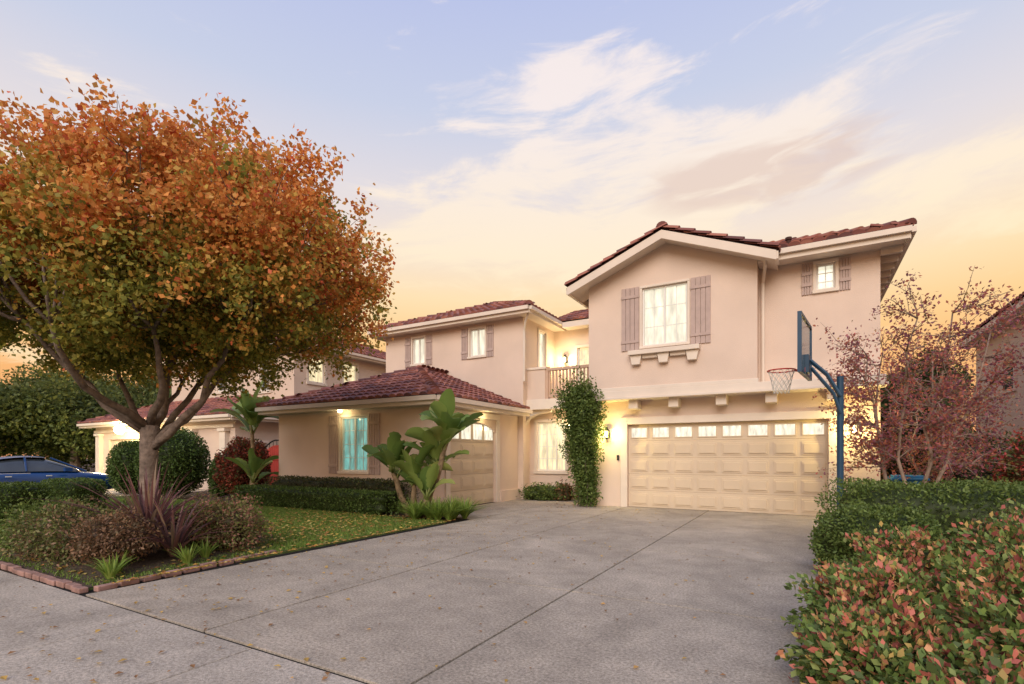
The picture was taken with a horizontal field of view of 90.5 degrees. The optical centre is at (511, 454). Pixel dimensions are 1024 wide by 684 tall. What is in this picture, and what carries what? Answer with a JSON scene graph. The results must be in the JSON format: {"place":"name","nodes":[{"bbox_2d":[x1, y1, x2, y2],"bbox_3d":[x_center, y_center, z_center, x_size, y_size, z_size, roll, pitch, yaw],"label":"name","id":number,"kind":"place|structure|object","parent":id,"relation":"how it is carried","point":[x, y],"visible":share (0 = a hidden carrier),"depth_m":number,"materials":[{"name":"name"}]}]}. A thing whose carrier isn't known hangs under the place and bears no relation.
{"place":"outdoors","nodes":[
{"label":"outdoors","id":0,"kind":"place"},
{"bbox_2d":[101,489,207,496],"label":"driveway","id":1,"kind":"structure","parent":0,"point":[113,492],"depth_m":20.34,"materials":[{"name":"concrete"}]},
{"bbox_2d":[0,456,119,489],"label":"parked sedan","id":2,"kind":"object","parent":1,"relation":"on","point":[26,468],"visible":0.53,"depth_m":16.81,"materials":[{"name":"paint"}]},
{"bbox_2d":[0,571,363,683],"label":"sidewalk","id":3,"kind":"structure","parent":0,"point":[66,642],"depth_m":3.90,"materials":[{"name":"concrete"}]},
{"bbox_2d":[0,496,446,590],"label":"lawn","id":4,"kind":"structure","parent":0,"point":[263,556],"depth_m":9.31,"materials":[{"name":"plant"}]},
{"bbox_2d":[0,382,39,456],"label":"evergreen tree","id":5,"kind":"object","parent":4,"relation":"on","point":[6,442],"visible":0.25,"depth_m":28.79,"materials":[{"name":"green plant"}]},
{"bbox_2d":[0,481,51,523],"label":"clipped hedge","id":6,"kind":"object","parent":4,"relation":"on","point":[11,492],"visible":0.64,"depth_m":11.00,"materials":[{"name":"green plant"}]},
{"bbox_2d":[39,477,110,509],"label":"clipped hedge","id":7,"kind":"object","parent":4,"relation":"on","point":[64,487],"visible":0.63,"depth_m":13.15,"materials":[{"name":"green plant"}]},
{"bbox_2d":[105,440,138,494],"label":"round topiary","id":8,"kind":"object","parent":4,"relation":"on","point":[122,453],"visible":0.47,"depth_m":17.89,"materials":[{"name":"green plant"}]},
{"bbox_2d":[0,550,275,593],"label":"brick edging","id":9,"kind":"object","parent":4,"relation":"on","point":[77,588],"visible":0.89,"depth_m":6.17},
{"bbox_2d":[0,530,279,587],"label":"planter bed","id":10,"kind":"object","parent":4,"relation":"on","point":[159,556],"visible":0.06,"depth_m":6.72,"materials":[{"name":"soil"}]},
{"bbox_2d":[0,492,100,554],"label":"shrub","id":11,"kind":"object","parent":10,"relation":"on","point":[32,507],"visible":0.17,"depth_m":7.87,"materials":[{"name":"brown plant"}]},
{"bbox_2d":[0,495,130,567],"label":"shrub","id":12,"kind":"object","parent":10,"relation":"on","point":[42,538],"visible":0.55,"depth_m":6.91,"materials":[{"name":"green plant"}]},
{"bbox_2d":[78,555,133,578],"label":"day lily","id":13,"kind":"object","parent":10,"relation":"on","point":[107,570],"visible":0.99,"depth_m":5.99,"materials":[{"name":"green plant"}]},
{"bbox_2d":[58,506,170,568],"bbox_3d":[-5.154,1.076,6.603,1.105,0.802,1.082,0,0,30],"label":"barberry shrub","id":14,"kind":"object","parent":10,"relation":"on","point":[105,536],"visible":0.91,"depth_m":6.39,"materials":[{"name":"brown plant"}]},
{"bbox_2d":[19,459,235,549],"bbox_3d":[-5.149,0.702,7.336,2.361,1.296,2.501,0,0,3],"label":"purple flax","id":15,"kind":"object","parent":10,"relation":"on","point":[140,507],"visible":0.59,"depth_m":7.12,"materials":[{"name":"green plant"}]},
{"bbox_2d":[165,541,201,564],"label":"day lily","id":16,"kind":"object","parent":10,"relation":"on","point":[186,556],"visible":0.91,"depth_m":6.80,"materials":[{"name":"green plant"}]},
{"bbox_2d":[184,535,217,557],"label":"day lily","id":17,"kind":"object","parent":10,"relation":"on","point":[206,551],"visible":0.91,"depth_m":7.20,"materials":[{"name":"green plant"}]},
{"bbox_2d":[160,491,275,554],"bbox_3d":[-4.695,1.034,8.028,1.750,0.930,1.731,0,0,-23],"label":"shrub","id":18,"kind":"object","parent":10,"relation":"on","point":[240,518],"visible":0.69,"depth_m":7.65,"materials":[{"name":"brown plant"}]},
{"bbox_2d":[0,73,399,508],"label":"autumn pear tree","id":19,"kind":"object","parent":4,"relation":"on","point":[214,271],"visible":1,"depth_m":8.25,"materials":[{"name":"orange plant"}]},
{"bbox_2d":[1,506,455,583],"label":"fallen leaves","id":20,"kind":"object","parent":4,"relation":"on","point":[244,558],"visible":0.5,"depth_m":9.35,"materials":[{"name":"plant"}]},
{"bbox_2d":[388,496,428,519],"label":"lily turf","id":21,"kind":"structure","parent":4,"relation":"on","point":[414,513],"depth_m":11.49,"materials":[{"name":"green plant"}]},
{"bbox_2d":[413,499,458,519],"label":"lily turf","id":22,"kind":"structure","parent":4,"relation":"on","point":[435,515],"depth_m":11.41,"materials":[{"name":"green plant"}]},
{"bbox_2d":[426,497,474,520],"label":"lily turf","id":23,"kind":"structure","parent":4,"relation":"on","point":[449,515],"depth_m":11.43,"materials":[{"name":"green plant"}]},
{"bbox_2d":[0,463,493,576],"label":"garden soil","id":24,"kind":"structure","parent":0,"point":[189,495],"depth_m":17.90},
{"bbox_2d":[0,371,136,471],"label":"evergreen tree","id":25,"kind":"object","parent":24,"relation":"on","point":[53,414],"visible":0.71,"depth_m":28.07,"materials":[{"name":"green plant"}]},
{"bbox_2d":[0,357,151,462],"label":"evergreen tree","id":26,"kind":"object","parent":24,"relation":"on","point":[23,373],"visible":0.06,"depth_m":34.69,"materials":[{"name":"green plant"}]},
{"bbox_2d":[103,363,171,406],"bbox_3d":[-28.426,-3.480,41.990,10.030,9.982,9.609,0,0,-15],"label":"evergreen tree","id":27,"kind":"object","parent":24,"relation":"on","point":[148,386],"visible":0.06,"depth_m":39.61,"materials":[{"name":"green plant"}]},
{"bbox_2d":[134,381,171,407],"bbox_3d":[-21.537,-2.425,35.236,7.886,7.874,7.981,0,0,30],"label":"evergreen tree","id":28,"kind":"object","parent":24,"relation":"on","point":[153,394],"depth_m":33.95,"materials":[{"name":"green plant"}]},
{"bbox_2d":[132,427,210,496],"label":"round topiary","id":29,"kind":"object","parent":24,"relation":"on","point":[184,451],"visible":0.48,"depth_m":17.50,"materials":[{"name":"green plant"}]},
{"bbox_2d":[116,494,234,556],"bbox_3d":[-4.765,0.935,6.985,2.032,0.930,2.006,0,0,-28],"label":"purple flax","id":30,"kind":"object","parent":24,"relation":"on","point":[176,538],"visible":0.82,"depth_m":6.92,"materials":[{"name":"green plant"}]},
{"bbox_2d":[207,454,229,496],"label":"cone shrub","id":31,"kind":"object","parent":24,"relation":"on","point":[212,484],"visible":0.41,"depth_m":18.00,"materials":[{"name":"green plant"}]},
{"bbox_2d":[96,348,385,489],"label":"walls","id":32,"kind":"structure","parent":24,"relation":"on","point":[267,431],"depth_m":23.92,"materials":[{"name":"paint"}]},
{"bbox_2d":[93,424,234,488],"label":"pilasters","id":33,"kind":"object","parent":32,"relation":"attached to","point":[223,435],"visible":0.32,"depth_m":22.77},
{"bbox_2d":[76,414,278,428],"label":"eaves fascia","id":34,"kind":"structure","parent":32,"relation":"attached to","point":[215,417],"depth_m":21.82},
{"bbox_2d":[77,394,257,423],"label":"roof tiles","id":35,"kind":"object","parent":34,"relation":"on","point":[210,404],"visible":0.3,"depth_m":24.70,"materials":[{"name":"tile"}]},
{"bbox_2d":[162,343,385,365],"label":"eaves fascia","id":36,"kind":"structure","parent":32,"relation":"on","point":[366,358],"depth_m":26.62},
{"bbox_2d":[164,332,385,360],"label":"roof tiles","id":37,"kind":"object","parent":36,"relation":"on","point":[378,354],"visible":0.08,"depth_m":28.02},
{"bbox_2d":[212,435,272,497],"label":"red shrub","id":38,"kind":"object","parent":24,"relation":"on","point":[231,473],"visible":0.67,"depth_m":17.24,"materials":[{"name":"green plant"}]},
{"bbox_2d":[209,380,278,484],"bbox_3d":[-8.642,-0.502,16.831,2.018,4.052,2.072,0,0,11],"label":"bird of paradise plant","id":39,"kind":"object","parent":24,"relation":"on","point":[245,406],"visible":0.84,"depth_m":16.54,"materials":[{"name":"green plant"}]},
{"bbox_2d":[258,439,278,484],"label":"garden gate","id":40,"kind":"structure","parent":24,"relation":"on","point":[273,449],"depth_m":20.55,"materials":[{"name":"red paint"}]},
{"bbox_2d":[225,484,410,515],"bbox_3d":[-5.579,1.180,14.105,7.335,0.647,0.880,0,0,30],"label":"clipped hedge","id":41,"kind":"object","parent":24,"relation":"on","point":[360,501],"visible":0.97,"depth_m":13.42,"materials":[{"name":"green plant"}]},
{"bbox_2d":[257,475,419,510],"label":"clipped hedge","id":42,"kind":"object","parent":24,"relation":"on","point":[358,483],"visible":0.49,"depth_m":14.24,"materials":[{"name":"green plant"}]},
{"bbox_2d":[23,507,802,683],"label":"joint filler","id":43,"kind":"object","parent":24,"relation":"on","point":[285,554],"visible":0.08,"depth_m":6.92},
{"bbox_2d":[362,389,482,518],"bbox_3d":[-2.168,-0.005,12.301,3.008,3.124,1.870,0,0,16],"label":"bird of paradise plant","id":44,"kind":"object","parent":24,"relation":"on","point":[393,454],"visible":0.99,"depth_m":12.02,"materials":[{"name":"green plant"}]},
{"bbox_2d":[456,494,494,518],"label":"lily turf","id":45,"kind":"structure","parent":24,"relation":"on","point":[466,514],"depth_m":11.96,"materials":[{"name":"green plant"}]},
{"bbox_2d":[279,243,879,509],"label":"walls","id":46,"kind":"structure","parent":24,"relation":"on","point":[731,350],"depth_m":13.87,"materials":[{"name":"paint"}]},
{"bbox_2d":[337,413,368,474],"bbox_3d":[-4.648,-0.320,14.866,1.288,1.754,0.060,0,0,30],"label":"window trim","id":47,"kind":"structure","parent":46,"relation":"attached to","point":[339,471],"depth_m":14.98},
{"bbox_2d":[328,413,379,474],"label":"shutters","id":48,"kind":"object","parent":46,"relation":"attached to","point":[374,439],"visible":1,"depth_m":14.53,"materials":[{"name":"paint"}]},
{"bbox_2d":[342,416,366,471],"bbox_3d":[-4.593,-0.320,14.961,1.120,1.600,0.080,0,0,30],"label":"window frame","id":49,"kind":"object","parent":46,"relation":"attached to","point":[344,444],"visible":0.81,"depth_m":14.96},
{"bbox_2d":[345,418,366,469],"bbox_3d":[-4.572,-0.320,14.998,1.080,1.560,0.025,0,0,30],"label":"window glass","id":50,"kind":"object","parent":49,"relation":"in","point":[349,439],"visible":0.64,"depth_m":15.04,"materials":[{"name":"glass"}]},
{"bbox_2d":[256,364,529,408],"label":"roof tiles","id":51,"kind":"object","parent":46,"relation":"on","point":[422,379],"visible":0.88,"depth_m":15.63,"materials":[{"name":"tile"}]},
{"bbox_2d":[255,394,532,416],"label":"eaves fascia","id":52,"kind":"structure","parent":46,"relation":"attached to","point":[426,400],"depth_m":14.49,"materials":[{"name":"paint"}]},
{"bbox_2d":[410,335,425,366],"bbox_3d":[-3.621,-4.020,19.581,0.768,1.154,0.060,0,0,30],"label":"window trim","id":53,"kind":"structure","parent":46,"relation":"attached to","point":[412,338],"depth_m":19.57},
{"bbox_2d":[404,334,431,366],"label":"shutters","id":54,"kind":"object","parent":46,"relation":"attached to","point":[407,345],"visible":1,"depth_m":19.37,"materials":[{"name":"paint"}]},
{"bbox_2d":[367,305,565,341],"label":"eaves fascia","id":55,"kind":"structure","parent":46,"relation":"attached to","point":[544,319],"depth_m":18.08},
{"bbox_3d":[0.081,-5.640,23.111,7.200,1.440,10.650,0,0,30],"label":"roof deck","id":56,"kind":"object","parent":55,"relation":"on","visible":0},
{"bbox_2d":[369,300,563,329],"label":"roof tiles","id":57,"kind":"object","parent":56,"relation":"on","point":[490,306],"visible":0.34,"depth_m":18.87,"materials":[{"name":"tile"}]},
{"bbox_2d":[450,423,492,505],"bbox_3d":[-1.219,0.225,15.143,0.110,2.550,2.440,0,0,30],"label":"side garage door","id":58,"kind":"structure","parent":46,"relation":"attached to","point":[471,473],"depth_m":15.16,"materials":[{"name":"wood"}]},
{"bbox_2d":[454,424,492,439],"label":"side garage windows","id":59,"kind":"structure","parent":58,"relation":"attached to","point":[477,432],"depth_m":15.33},
{"bbox_2d":[467,325,486,358],"bbox_3d":[-1.259,-4.050,18.223,0.818,1.134,0.060,0,0,30],"label":"window trim","id":60,"kind":"structure","parent":46,"relation":"attached to","point":[479,356],"depth_m":18.20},
{"bbox_2d":[473,330,484,354],"bbox_3d":[-1.183,-4.050,18.355,0.610,0.940,0.025,0,0,30],"label":"window glass","id":61,"kind":"object","parent":60,"relation":"in","point":[475,342],"visible":0.71,"depth_m":18.31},
{"bbox_2d":[461,325,493,359],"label":"shutters","id":62,"kind":"object","parent":46,"relation":"attached to","point":[490,342],"visible":1,"depth_m":17.99,"materials":[{"name":"paint"}]},
{"bbox_2d":[533,418,568,473],"bbox_3d":[1.354,-0.300,17.701,1.340,1.920,0.060,0,0,30],"label":"window trim","id":63,"kind":"structure","parent":46,"relation":"attached to","point":[536,421],"depth_m":17.90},
{"bbox_2d":[538,422,564,470],"bbox_3d":[1.409,-0.300,17.797,1.100,1.700,0.080,0,0,30],"label":"window frame","id":64,"kind":"object","parent":63,"relation":"in","point":[547,446],"visible":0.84,"depth_m":17.85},
{"bbox_2d":[540,423,564,469],"bbox_3d":[1.430,-0.300,17.833,1.060,1.660,0.025,0,0,30],"label":"window glass","id":65,"kind":"object","parent":64,"relation":"in","point":[561,464],"visible":0.71,"depth_m":17.84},
{"bbox_2d":[562,319,588,329],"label":"eaves fascia","id":66,"kind":"structure","parent":46,"relation":"attached to","point":[576,324],"depth_m":18.60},
{"bbox_2d":[551,365,608,506],"bbox_3d":[1.965,-0.569,14.776,1.801,4.143,0.955,0,0,30],"label":"climbing vine","id":67,"kind":"object","parent":46,"relation":"attached to","point":[580,407],"visible":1,"depth_m":14.61,"materials":[{"name":"green plant"}]},
{"bbox_2d":[639,278,689,348],"bbox_3d":[4.088,-3.780,13.649,1.344,1.732,0.060,0,0,30],"label":"window trim","id":68,"kind":"structure","parent":46,"relation":"attached to","point":[688,315],"depth_m":13.55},
{"bbox_2d":[643,282,686,345],"bbox_3d":[4.143,-3.780,13.744,1.200,1.600,0.080,0,0,30],"label":"window frame","id":69,"kind":"object","parent":46,"relation":"attached to","point":[665,287],"visible":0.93,"depth_m":13.71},
{"bbox_2d":[645,285,685,344],"bbox_3d":[4.164,-3.780,13.781,1.160,1.560,0.025,0,0,30],"label":"window glass","id":70,"kind":"object","parent":69,"relation":"in","point":[654,316],"visible":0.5,"depth_m":13.75,"materials":[{"name":"glass"}]},
{"bbox_2d":[621,275,710,351],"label":"shutters","id":71,"kind":"object","parent":46,"relation":"attached to","point":[630,319],"visible":0.93,"depth_m":13.29,"materials":[{"name":"paint"}]},
{"bbox_2d":[445,344,888,511],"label":"wall trim","id":72,"kind":"structure","parent":46,"relation":"attached to","point":[721,391],"depth_m":13.46,"materials":[{"name":"paint"}]},
{"bbox_2d":[545,364,588,398],"bbox_3d":[2.110,-2.430,16.794,2.155,1.140,0.160,0,0,30],"label":"balcony railing","id":73,"kind":"object","parent":72,"relation":"on","point":[548,370],"visible":0.45,"depth_m":17.10,"materials":[{"name":"paint"}]},
{"bbox_2d":[629,419,827,515],"bbox_3d":[5.536,0.310,13.550,4.930,2.380,0.088,0,0,30],"label":"garage door","id":74,"kind":"structure","parent":46,"relation":"attached to","point":[770,472],"depth_m":13.37,"materials":[{"name":"paint"}]},
{"bbox_2d":[632,423,823,436],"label":"garage door windows","id":75,"kind":"structure","parent":74,"relation":"in","point":[789,429],"depth_m":13.38,"materials":[{"name":"glass"}]},
{"bbox_2d":[566,225,916,309],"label":"eaves fascia","id":76,"kind":"structure","parent":46,"relation":"attached to","point":[578,291],"depth_m":12.38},
{"bbox_2d":[568,229,845,300],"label":"roof deck","id":77,"kind":"structure","parent":76,"relation":"on","point":[689,234],"depth_m":12.96,"materials":[{"name":"tile"}]},
{"bbox_2d":[564,218,916,301],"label":"roof tiles","id":78,"kind":"object","parent":77,"relation":"attached to","point":[778,245],"visible":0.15,"depth_m":12.49,"materials":[{"name":"tile"}]},
{"bbox_2d":[816,262,834,289],"bbox_3d":[7.612,-4.315,12.326,0.390,0.630,0.080,0,0,30],"label":"window frame","id":79,"kind":"object","parent":46,"relation":"attached to","point":[825,265],"visible":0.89,"depth_m":12.33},
{"bbox_2d":[818,265,832,288],"bbox_3d":[7.634,-4.315,12.363,0.350,0.590,0.025,0,0,30],"label":"window glass","id":80,"kind":"object","parent":79,"relation":"in","point":[821,277],"visible":0.64,"depth_m":12.34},
{"bbox_2d":[812,258,839,293],"bbox_3d":[7.558,-4.315,12.230,0.558,0.784,0.060,0,0,30],"label":"window trim","id":81,"kind":"structure","parent":46,"relation":"attached to","point":[837,287],"depth_m":12.20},
{"bbox_2d":[802,256,850,295],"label":"shutters","id":82,"kind":"object","parent":46,"relation":"attached to","point":[806,273],"visible":1,"depth_m":12.08,"materials":[{"name":"paint"}]},
{"bbox_2d":[761,244,902,381],"bbox_3d":[10.287,-3.331,16.897,2.870,2.963,12.028,0,0,30],"label":"downspout","id":83,"kind":"object","parent":46,"relation":"attached to","point":[887,262],"visible":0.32,"depth_m":12.81,"materials":[{"name":"metal"}]},
{"bbox_2d":[807,499,944,570],"bbox_3d":[4.386,1.022,6.131,1.429,0.956,1.336,0,0,30],"label":"round shrub","id":84,"kind":"object","parent":24,"relation":"on","point":[827,542],"visible":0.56,"depth_m":5.93,"materials":[{"name":"green plant"}]},
{"bbox_2d":[888,475,929,483],"bbox_3d":[8.822,0.973,11.329,0.660,1.046,0.797,0,0,30],"label":"recycling bin","id":85,"kind":"object","parent":24,"relation":"on","point":[912,478],"visible":0.21,"depth_m":11.04,"materials":[{"name":"blue plastic"}]},
{"bbox_2d":[818,521,1004,583],"bbox_3d":[3.832,1.060,4.703,1.738,0.881,1.311,0,0,30],"label":"red tip shrub","id":86,"kind":"object","parent":24,"relation":"on","point":[920,549],"visible":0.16,"depth_m":4.70,"materials":[{"name":"green plant"}]},
{"bbox_2d":[812,266,1023,487],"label":"crape myrtle tree","id":87,"kind":"object","parent":24,"relation":"on","point":[879,442],"visible":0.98,"depth_m":9.05,"materials":[{"name":"red plant"}]},
{"bbox_2d":[813,477,1023,541],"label":"clipped hedge","id":88,"kind":"object","parent":24,"relation":"on","point":[964,502],"visible":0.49,"depth_m":6.81,"materials":[{"name":"green plant"}]},
{"bbox_2d":[839,645,1023,683],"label":"red tip shrub","id":89,"kind":"object","parent":24,"relation":"on","point":[933,667],"visible":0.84,"depth_m":2.34,"materials":[{"name":"green plant"}]},
{"bbox_2d":[880,427,1020,486],"bbox_3d":[10.424,0.416,11.553,3.868,2.205,1.281,0,0,30],"label":"dark shrub","id":90,"kind":"object","parent":24,"relation":"on","point":[957,475],"visible":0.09,"depth_m":11.35,"materials":[{"name":"red plant"}]},
{"bbox_2d":[880,363,1023,482],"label":"crape myrtle tree","id":91,"kind":"object","parent":24,"relation":"on","point":[993,413],"visible":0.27,"depth_m":11.15,"materials":[{"name":"red plant"}]},
{"bbox_2d":[905,529,1023,616],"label":"red tip shrub","id":92,"kind":"object","parent":24,"relation":"on","point":[1001,576],"visible":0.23,"depth_m":3.55,"materials":[{"name":"green plant"}]},
{"bbox_2d":[917,577,1023,683],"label":"red tip shrub","id":93,"kind":"object","parent":24,"relation":"on","point":[999,625],"visible":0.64,"depth_m":2.88,"materials":[{"name":"green plant"}]},
{"bbox_2d":[928,498,1023,574],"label":"red tip shrub","id":94,"kind":"object","parent":24,"relation":"on","point":[1005,521],"visible":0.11,"depth_m":4.40,"materials":[{"name":"green plant"}]},
{"bbox_2d":[961,505,1023,543],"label":"round shrub","id":95,"kind":"object","parent":24,"relation":"on","point":[982,525],"visible":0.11,"depth_m":5.42,"materials":[{"name":"green plant"}]},
{"bbox_2d":[976,317,1023,443],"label":"walls","id":96,"kind":"structure","parent":24,"relation":"on","point":[995,342],"depth_m":17.18,"materials":[{"name":"paint"}]},
{"bbox_2d":[958,297,1023,348],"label":"eaves fascia","id":97,"kind":"structure","parent":96,"relation":"on","point":[986,335],"depth_m":17.55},
{"bbox_2d":[956,291,1023,342],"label":"roof tiles","id":98,"kind":"object","parent":97,"relation":"on","point":[983,323],"visible":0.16,"depth_m":16.86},
{"bbox_2d":[86,499,828,683],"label":"driveway","id":99,"kind":"structure","parent":0,"point":[735,631],"depth_m":5.27,"materials":[{"name":"concrete"}]},
{"bbox_2d":[0,506,734,682],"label":"fallen leaves","id":100,"kind":"object","parent":99,"relation":"on","point":[122,659],"visible":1,"depth_m":5.28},
{"bbox_2d":[8,522,794,682],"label":"fallen leaves","id":101,"kind":"object","parent":99,"relation":"on","point":[323,678],"visible":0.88,"depth_m":4.51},
{"bbox_2d":[515,482,568,500],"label":"entry shrub","id":102,"kind":"object","parent":99,"relation":"on","point":[540,492],"visible":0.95,"depth_m":16.73,"materials":[{"name":"green plant"}]},
{"bbox_2d":[547,477,576,500],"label":"entry shrub","id":103,"kind":"object","parent":99,"relation":"on","point":[567,489],"visible":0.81,"depth_m":16.60,"materials":[{"name":"green plant"}]},
{"bbox_2d":[767,311,843,508],"bbox_3d":[5.377,-0.475,9.194,1.263,3.950,0.938,0,0,-13],"label":"basketball hoop","id":104,"kind":"object","parent":99,"relation":"on","point":[805,369],"visible":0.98,"depth_m":9.02,"materials":[{"name":"blue paint"}]},
{"bbox_2d":[780,554,976,632],"bbox_3d":[2.848,1.113,3.842,1.349,0.778,1.491,0,0,14],"label":"red tip shrub","id":105,"kind":"object","parent":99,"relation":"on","point":[869,584],"visible":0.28,"depth_m":3.81,"materials":[{"name":"green plant"}]},
{"bbox_2d":[775,583,1023,683],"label":"red tip shrub","id":106,"kind":"object","parent":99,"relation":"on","point":[893,637],"visible":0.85,"depth_m":2.97,"materials":[{"name":"green plant"}]},
{"bbox_2d":[0,0,1023,458],"label":"sky","id":107,"kind":"structure","parent":0,"point":[509,149],"materials":[{"name":"blue"}]},
{"bbox_2d":[880,369,962,478],"bbox_3d":[18.553,-1.322,25.104,5.665,5.682,5.846,0,0,30],"label":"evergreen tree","id":108,"kind":"object","parent":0,"point":[884,402],"visible":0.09,"depth_m":23.36,"materials":[{"name":"green plant"}]},
{"bbox_2d":[886,348,975,436],"bbox_3d":[24.301,-2.285,29.956,4.771,7.596,6.156,0,0,30],"label":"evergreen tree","id":109,"kind":"object","parent":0,"point":[945,399],"visible":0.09,"depth_m":28.55,"materials":[{"name":"green plant"}]},
{"bbox_2d":[984,428,1023,483],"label":"bougainvillea shrub","id":110,"kind":"object","parent":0,"point":[1016,458],"visible":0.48,"depth_m":9.58,"materials":[{"name":"red plant"}]},
{"bbox_3d":[3.303,-5.470,19.586,3.000,1.100,2.750,0,0,30],"label":"roof deck","id":111,"kind":"object","parent":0,"visible":0},
{"bbox_2d":[558,309,588,320],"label":"roof tiles","id":112,"kind":"object","parent":111,"relation":"on","point":[579,314],"visible":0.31,"depth_m":19.41,"materials":[{"name":"tile"}]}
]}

